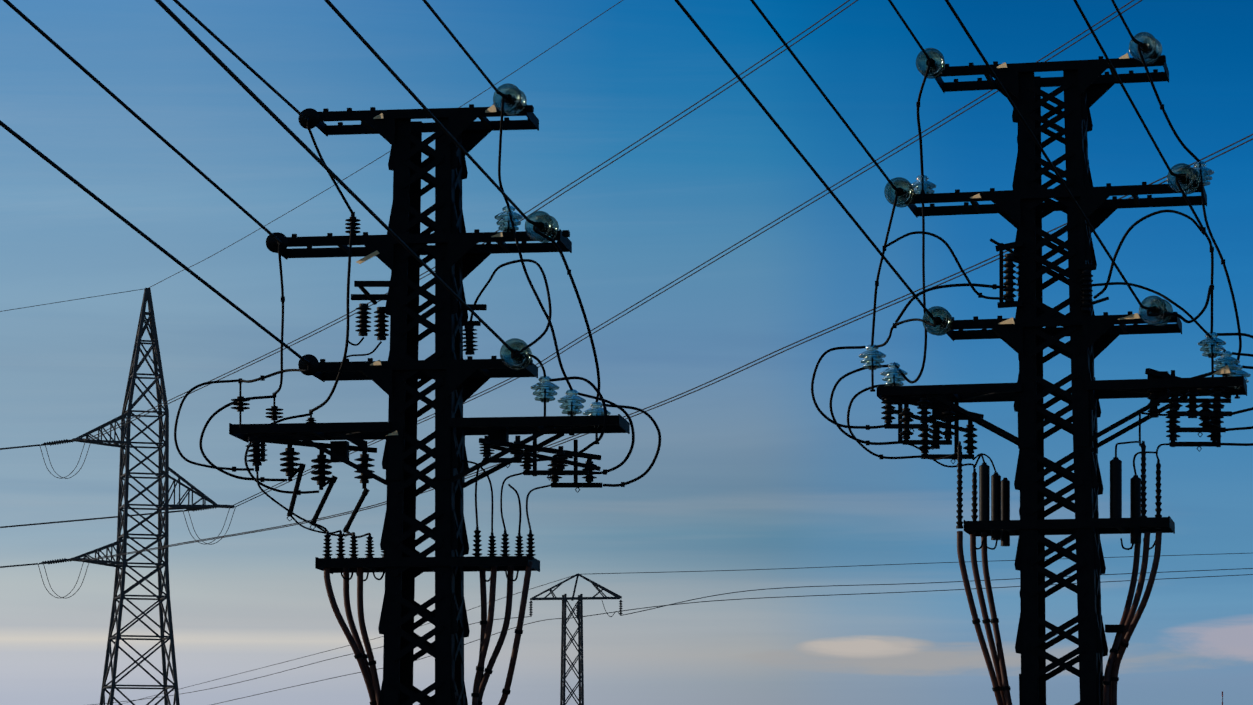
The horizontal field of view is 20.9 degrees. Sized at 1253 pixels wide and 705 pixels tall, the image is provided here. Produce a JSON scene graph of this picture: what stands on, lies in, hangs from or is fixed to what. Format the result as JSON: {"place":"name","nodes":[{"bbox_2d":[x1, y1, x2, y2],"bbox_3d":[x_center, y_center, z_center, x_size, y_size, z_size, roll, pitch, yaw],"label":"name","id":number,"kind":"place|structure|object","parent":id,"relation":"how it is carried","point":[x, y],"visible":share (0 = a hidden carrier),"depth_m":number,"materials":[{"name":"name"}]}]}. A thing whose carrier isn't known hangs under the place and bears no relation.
{"place":"outdoors","nodes":[
{"label":"outdoors","id":0,"kind":"place"},
{"bbox_2d":[0,0,1252,704],"label":"sky","id":1,"kind":"structure","parent":0,"point":[747,473],"materials":[{"name":"blue"}]},
{"bbox_2d":[232,38,1239,704],"bbox_3d":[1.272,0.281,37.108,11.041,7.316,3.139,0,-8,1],"label":"pole hardware","id":2,"kind":"object","parent":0,"point":[366,492],"visible":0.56,"depth_m":37.02,"materials":[{"name":"black metal"}]},
{"label":"ground","id":3,"kind":"structure","parent":0,"visible":0},
{"bbox_2d":[39,288,622,704],"bbox_3d":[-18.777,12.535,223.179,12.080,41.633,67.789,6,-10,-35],"label":"distant towers","id":4,"kind":"structure","parent":3,"relation":"on","point":[127,445],"depth_m":246.91,"materials":[{"name":"black metal"}]},
{"bbox_2d":[0,0,1252,704],"bbox_3d":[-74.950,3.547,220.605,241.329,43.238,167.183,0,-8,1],"label":"distant lines","id":5,"kind":"object","parent":4,"relation":"attached to","point":[588,336],"visible":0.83,"depth_m":200.01,"materials":[{"name":"grey metal"}]},
{"bbox_2d":[229,55,1246,704],"bbox_3d":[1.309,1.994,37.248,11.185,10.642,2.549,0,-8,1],"label":"steel pole","id":6,"kind":"object","parent":3,"relation":"on","point":[453,249],"visible":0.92,"depth_m":37.22,"materials":[{"name":"black metal"}]},
{"bbox_2d":[0,0,1252,581],"bbox_3d":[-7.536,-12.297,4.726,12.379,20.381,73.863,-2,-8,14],"label":"conductors","id":7,"kind":"object","parent":6,"relation":"attached to","point":[314,156],"visible":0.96,"depth_m":36.41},
{"bbox_2d":[231,108,1224,559],"bbox_3d":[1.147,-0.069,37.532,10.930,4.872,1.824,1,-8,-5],"label":"polymer insulators","id":8,"kind":"object","parent":6,"relation":"attached to","point":[993,492],"visible":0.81,"depth_m":37.30,"materials":[{"name":"black plastic"}]},
{"bbox_2d":[324,531,1161,704],"bbox_3d":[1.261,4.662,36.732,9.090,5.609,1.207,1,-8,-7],"label":"cables","id":9,"kind":"object","parent":6,"relation":"attached to","point":[1130,619],"visible":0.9,"depth_m":37.05,"materials":[{"name":"black rubber"}]},
{"bbox_2d":[356,53,1230,435],"bbox_3d":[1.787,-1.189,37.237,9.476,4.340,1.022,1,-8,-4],"label":"cover plates","id":10,"kind":"object","parent":6,"relation":"attached to","point":[1008,321],"visible":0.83,"depth_m":36.94,"materials":[{"name":"black metal"}]},
{"bbox_2d":[493,32,1250,427],"bbox_3d":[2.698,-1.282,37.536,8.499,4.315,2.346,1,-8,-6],"label":"glass insulators","id":11,"kind":"object","parent":6,"relation":"attached to","point":[571,402],"visible":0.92,"depth_m":37.00,"materials":[{"name":"green"}]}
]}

